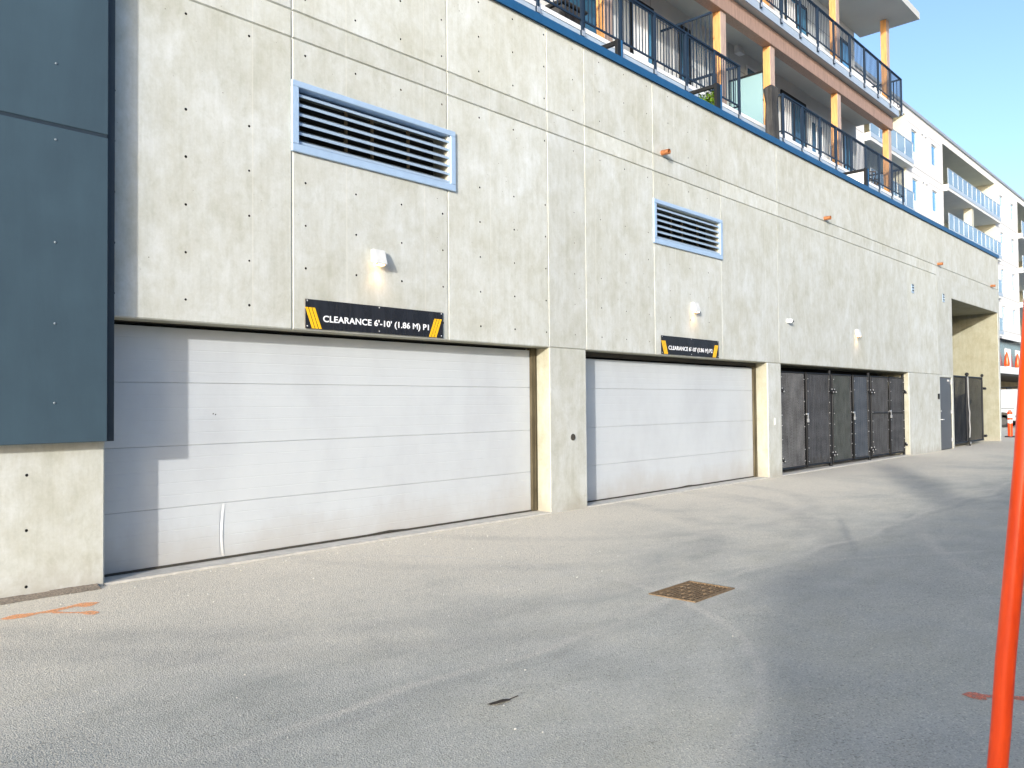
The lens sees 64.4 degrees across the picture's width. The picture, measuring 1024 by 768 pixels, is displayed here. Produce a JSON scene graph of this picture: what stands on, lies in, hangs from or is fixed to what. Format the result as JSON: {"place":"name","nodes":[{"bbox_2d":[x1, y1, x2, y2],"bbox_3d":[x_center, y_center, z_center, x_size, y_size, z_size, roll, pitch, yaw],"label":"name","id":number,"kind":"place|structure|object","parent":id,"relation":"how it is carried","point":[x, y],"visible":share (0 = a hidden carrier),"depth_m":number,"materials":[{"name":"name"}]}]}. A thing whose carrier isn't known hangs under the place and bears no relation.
{"place":"outdoors","nodes":[
{"label":"outdoors","id":0,"kind":"place"},
{"bbox_2d":[0,426,1023,767],"bbox_3d":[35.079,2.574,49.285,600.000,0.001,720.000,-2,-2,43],"label":"asphalt ground","id":1,"kind":"structure","parent":0,"point":[408,652],"depth_m":5.58,"materials":[{"name":"grey asphalt"}]},
{"bbox_2d":[1,602,98,618],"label":"paint mark","id":2,"kind":"object","parent":1,"relation":"on","point":[57,611],"visible":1,"depth_m":6.57,"materials":[{"name":"orange paint"}]},
{"bbox_2d":[0,583,101,604],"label":"dirt strip","id":3,"kind":"object","parent":1,"relation":"on","point":[55,592],"visible":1,"depth_m":7.17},
{"bbox_2d":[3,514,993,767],"bbox_3d":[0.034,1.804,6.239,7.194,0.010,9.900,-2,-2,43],"label":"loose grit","id":4,"kind":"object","parent":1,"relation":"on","point":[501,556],"visible":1,"depth_m":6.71,"materials":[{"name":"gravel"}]},
{"bbox_2d":[0,0,1001,597],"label":"apartment building","id":5,"kind":"structure","parent":1,"relation":"on","point":[562,222],"depth_m":10.72,"materials":[{"name":"concrete"}]},
{"bbox_2d":[104,320,537,576],"bbox_3d":[-1.830,0.656,10.148,0.110,2.487,6.420,-2,-2,43],"label":"garage door","id":6,"kind":"structure","parent":5,"relation":"in","point":[226,444],"depth_m":9.45,"materials":[{"name":"metal"}]},
{"bbox_2d":[305,299,442,337],"bbox_3d":[-1.624,-0.785,9.947,0.014,0.335,2.095,-2,-2,43],"label":"clearance sign","id":7,"kind":"object","parent":5,"relation":"attached to","point":[331,315],"visible":1,"depth_m":9.86,"materials":[{"name":"black plastic"}]},
{"bbox_2d":[371,249,386,265],"bbox_3d":[-1.619,-1.538,9.912,0.121,0.201,0.175,-2,-2,43],"label":"wall lamp","id":8,"kind":"object","parent":5,"relation":"attached to","point":[378,257],"visible":1,"depth_m":9.87,"materials":[{"name":"paint"}]},
{"bbox_2d":[545,0,587,27],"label":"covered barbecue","id":9,"kind":"object","parent":5,"relation":"on","point":[563,13],"visible":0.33,"depth_m":16.57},
{"bbox_2d":[568,0,595,33],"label":"window","id":10,"kind":"structure","parent":5,"relation":"in","point":[587,26],"depth_m":18.22,"materials":[{"name":"blue glass"}]},
{"bbox_2d":[602,38,622,56],"bbox_3d":[1.446,-5.746,14.456,1.180,0.400,0.145,-2,-2,43],"label":"garden divider","id":11,"kind":"object","parent":5,"relation":"on","point":[617,43],"visible":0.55,"depth_m":14.07,"materials":[{"name":"black paint"}]},
{"bbox_2d":[630,0,653,63],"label":"patio door","id":12,"kind":"structure","parent":5,"relation":"in","point":[631,42],"depth_m":19.94,"materials":[{"name":"black paint"}]},
{"bbox_2d":[585,352,757,502],"bbox_3d":[3.153,0.748,15.498,0.110,2.482,6.396,-2,-2,43],"label":"garage door","id":13,"kind":"structure","parent":5,"relation":"in","point":[651,427],"depth_m":15.18,"materials":[{"name":"metal"}]},
{"bbox_2d":[678,25,690,84],"bbox_3d":[4.513,-8.035,21.180,0.043,2.550,0.550,-2,-2,43],"label":"patio door","id":14,"kind":"structure","parent":5,"relation":"in","point":[682,27],"depth_m":21.12,"materials":[{"name":"black paint"}]},
{"bbox_2d":[661,335,718,357],"bbox_3d":[3.382,-0.696,15.322,0.014,0.335,2.075,-2,-2,43],"label":"clearance sign","id":15,"kind":"object","parent":5,"relation":"attached to","point":[672,345],"visible":1,"depth_m":15.26,"materials":[{"name":"black plastic"}]},
{"bbox_2d":[691,302,700,312],"bbox_3d":[3.485,-1.446,15.392,0.121,0.201,0.175,-2,-2,43],"label":"wall lamp","id":16,"kind":"object","parent":5,"relation":"attached to","point":[695,307],"visible":1,"depth_m":15.35,"materials":[{"name":"metal"}]},
{"bbox_2d":[689,82,721,108],"bbox_3d":[3.809,-5.814,16.998,1.180,0.620,0.205,-2,-2,43],"label":"garden divider","id":17,"kind":"object","parent":5,"relation":"on","point":[716,87],"visible":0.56,"depth_m":16.62,"materials":[{"name":"black paint"}]},
{"bbox_2d":[698,91,713,104],"bbox_3d":[4.009,-5.721,17.297,1.144,0.679,0.743,-2,-2,43],"label":"hedge shrub","id":18,"kind":"object","parent":5,"relation":"on","point":[709,98],"visible":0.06,"depth_m":16.85,"materials":[{"name":"green plant"}]},
{"bbox_2d":[746,65,756,74],"bbox_3d":[7.127,-8.663,24.018,0.033,1.300,0.850,-2,-2,43],"label":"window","id":19,"kind":"structure","parent":5,"relation":"in","point":[749,70],"depth_m":23.88,"materials":[{"name":"grey glass"}]},
{"bbox_2d":[763,85,779,139],"bbox_3d":[6.665,-6.498,20.870,0.466,2.379,0.468,0,-1,-3],"label":"patio umbrella","id":20,"kind":"object","parent":5,"relation":"on","point":[771,94],"visible":0.65,"depth_m":20.76,"materials":[{"name":"grey fabric"}]},
{"bbox_2d":[780,89,806,147],"bbox_3d":[9.045,-7.939,26.046,0.043,2.520,1.850,-2,-2,43],"label":"patio door","id":21,"kind":"structure","parent":5,"relation":"in","point":[781,91],"depth_m":26.20,"materials":[{"name":"black paint"}]},
{"bbox_2d":[784,0,807,36],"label":"patio door","id":22,"kind":"structure","parent":5,"relation":"in","point":[785,17],"depth_m":26.71,"materials":[{"name":"black paint"}]},
{"bbox_2d":[810,118,823,156],"bbox_3d":[10.273,-7.747,27.359,0.043,2.180,1.050,-2,-2,43],"label":"patio door","id":23,"kind":"structure","parent":5,"relation":"in","point":[816,151],"depth_m":27.33,"materials":[{"name":"white glass"}]},
{"bbox_2d":[828,370,832,465],"bbox_3d":[8.044,0.854,20.551,0.080,2.442,0.078,0,-2,-25],"label":"gate post","id":24,"kind":"object","parent":5,"relation":"on","point":[831,463],"visible":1,"depth_m":20.52,"materials":[{"name":"black metal"}]},
{"bbox_2d":[781,371,834,469],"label":"chain link gate","id":25,"kind":"structure","parent":24,"relation":"attached to","point":[814,395],"depth_m":19.34,"materials":[{"name":"black metal"}]},
{"bbox_2d":[831,374,873,462],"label":"chain link gate","id":26,"kind":"structure","parent":24,"relation":"attached to","point":[845,404],"depth_m":21.45,"materials":[{"name":"grey metal"}]},
{"bbox_2d":[840,37,848,68],"bbox_3d":[11.826,-11.177,29.147,0.043,2.500,1.700,-2,-2,43],"label":"patio door","id":27,"kind":"structure","parent":5,"relation":"in","point":[841,61],"depth_m":29.35,"materials":[{"name":"black paint"}]},
{"bbox_2d":[843,135,849,170],"bbox_3d":[12.112,-7.824,29.337,0.043,2.400,0.650,-2,-2,43],"label":"patio door","id":28,"kind":"structure","parent":5,"relation":"in","point":[845,167],"depth_m":29.32,"materials":[{"name":"black paint"}]},
{"bbox_2d":[847,172,863,183],"bbox_3d":[9.415,-5.661,23.080,1.130,0.510,0.030,-2,-2,43],"label":"planter panel","id":29,"kind":"object","parent":5,"relation":"on","point":[859,176],"visible":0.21,"depth_m":22.78,"materials":[{"name":"white"}]},
{"bbox_2d":[843,168,868,186],"bbox_3d":[9.507,-5.712,23.115,1.180,0.620,0.205,-2,-2,43],"label":"garden divider","id":30,"kind":"object","parent":5,"relation":"on","point":[866,175],"visible":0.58,"depth_m":22.74,"materials":[{"name":"black paint"}]},
{"bbox_2d":[855,329,861,336],"bbox_3d":[9.162,-1.345,21.487,0.121,0.201,0.175,-2,-2,43],"label":"wall lamp","id":31,"kind":"object","parent":5,"relation":"attached to","point":[858,332],"visible":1,"depth_m":21.44,"materials":[{"name":"metal"}]},
{"bbox_2d":[867,372,870,459],"bbox_3d":[9.898,0.887,22.541,0.080,2.442,0.078,0,-2,-25],"label":"gate post","id":32,"kind":"object","parent":5,"relation":"on","point":[868,375],"visible":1,"depth_m":22.50,"materials":[{"name":"black metal"}]},
{"bbox_2d":[901,374,904,454],"bbox_3d":[11.867,0.923,24.656,0.080,2.442,0.078,0,-2,-25],"label":"gate post","id":33,"kind":"object","parent":5,"relation":"on","point":[902,375],"visible":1,"depth_m":24.62,"materials":[{"name":"black metal"}]},
{"bbox_2d":[870,376,908,456],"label":"chain link gate","id":34,"kind":"structure","parent":33,"relation":"attached to","point":[885,427],"depth_m":23.54,"materials":[{"name":"grey metal"}]},
{"bbox_2d":[872,412,903,412],"bbox_3d":[10.946,0.830,23.596,0.028,0.054,2.630,-2,-2,43],"label":"locking bar","id":35,"kind":"object","parent":34,"relation":"attached to","point":[887,412],"visible":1,"depth_m":23.46,"materials":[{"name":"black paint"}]},
{"bbox_2d":[940,377,953,449],"bbox_3d":[14.665,0.988,27.413,0.106,2.400,1.390,-2,-2,43],"label":"service door","id":36,"kind":"structure","parent":5,"relation":"in","point":[945,383],"depth_m":27.45,"materials":[{"name":"paint"}]},
{"bbox_2d":[489,695,517,704],"bbox_3d":[-0.052,1.756,4.512,0.209,0.012,0.052,1,-2,-42],"label":"dead leaf","id":37,"kind":"object","parent":1,"relation":"on","point":[499,701],"visible":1,"depth_m":4.51,"materials":[{"name":"brown plant"}]},
{"bbox_2d":[649,580,734,602],"bbox_3d":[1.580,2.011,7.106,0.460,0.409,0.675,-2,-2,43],"label":"drain grate","id":38,"kind":"object","parent":1,"relation":"in","point":[692,591],"visible":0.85,"depth_m":7.10,"materials":[{"name":"metal"}]},
{"bbox_2d":[953,372,986,445],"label":"slatted gate","id":39,"kind":"structure","parent":1,"relation":"on","point":[972,423],"depth_m":29.65,"materials":[{"name":"black metal"}]},
{"bbox_2d":[962,692,1023,699],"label":"paint mark","id":40,"kind":"object","parent":1,"relation":"on","point":[971,694],"visible":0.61,"depth_m":4.52,"materials":[{"name":"orange"}]},
{"bbox_2d":[986,300,1023,767],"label":"marker pole","id":41,"kind":"object","parent":1,"relation":"on","point":[1005,664],"visible":1,"depth_m":2.68,"materials":[{"name":"orange plastic"}]},
{"bbox_2d":[1001,387,1017,426],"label":"cargo van","id":42,"kind":"object","parent":1,"relation":"on","point":[1008,398],"visible":0.3,"depth_m":48.70,"materials":[{"name":"paint"}]},
{"bbox_2d":[1005,410,1014,436],"bbox_3d":[22.114,1.759,36.090,0.440,1.200,0.440,-2,-2,43],"label":"delineator post","id":43,"kind":"object","parent":1,"relation":"on","point":[1010,422],"visible":0.93,"depth_m":36.02,"materials":[{"name":"orange plastic"}]},
{"bbox_2d":[869,171,880,185],"bbox_3d":[12.743,-7.068,29.113,0.755,0.932,0.818,-2,-2,43],"label":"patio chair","id":44,"kind":"object","parent":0,"point":[874,178],"visible":0.09,"depth_m":28.79,"materials":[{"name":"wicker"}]},
{"bbox_2d":[854,0,1023,197],"label":"sky","id":45,"kind":"structure","parent":0,"point":[960,66],"materials":[{"name":"blue"}]},
{"bbox_2d":[855,63,1023,388],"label":"white apartment building","id":46,"kind":"structure","parent":0,"point":[950,184],"depth_m":67.21,"materials":[{"name":"paint"}]},
{"bbox_2d":[911,130,915,152],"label":"window","id":47,"kind":"structure","parent":46,"relation":"in","point":[913,133],"depth_m":57.30,"materials":[{"name":"blue glass"}]},
{"bbox_2d":[912,178,916,200],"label":"window","id":48,"kind":"structure","parent":46,"relation":"in","point":[914,181],"depth_m":57.20,"materials":[{"name":"blue glass"}]},
{"bbox_2d":[931,145,935,166],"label":"window","id":49,"kind":"structure","parent":46,"relation":"in","point":[933,151],"depth_m":60.61,"materials":[{"name":"blue glass"}]},
{"bbox_2d":[932,191,936,212],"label":"window","id":50,"kind":"structure","parent":46,"relation":"in","point":[934,196],"depth_m":60.52,"materials":[{"name":"blue glass"}]},
{"bbox_2d":[1001,269,1003,285],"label":"window","id":51,"kind":"structure","parent":46,"relation":"in","point":[1002,271],"depth_m":75.64,"materials":[{"name":"white glass"}]},
{"bbox_2d":[1002,306,1004,322],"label":"window","id":52,"kind":"structure","parent":46,"relation":"in","point":[1003,308],"depth_m":75.56,"materials":[{"name":"white glass"}]},
{"bbox_2d":[1004,350,1009,366],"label":"folded umbrella","id":53,"kind":"object","parent":46,"relation":"on","point":[1006,362],"visible":0.87,"depth_m":76.73,"materials":[{"name":"orange fabric"}]},
{"bbox_2d":[1012,240,1013,254],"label":"window","id":54,"kind":"structure","parent":46,"relation":"in","point":[1012,240],"depth_m":79.04,"materials":[{"name":"white glass"}]},
{"bbox_2d":[1012,275,1014,290],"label":"window","id":55,"kind":"structure","parent":46,"relation":"in","point":[1012,275],"depth_m":78.90,"materials":[{"name":"white glass"}]},
{"bbox_2d":[1013,310,1015,325],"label":"window","id":56,"kind":"structure","parent":46,"relation":"in","point":[1013,310],"depth_m":78.79,"materials":[{"name":"white glass"}]},
{"bbox_2d":[1015,352,1019,367],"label":"folded umbrella","id":57,"kind":"object","parent":46,"relation":"on","point":[1017,360],"visible":0.79,"depth_m":80.04,"materials":[{"name":"orange fabric"}]}
]}

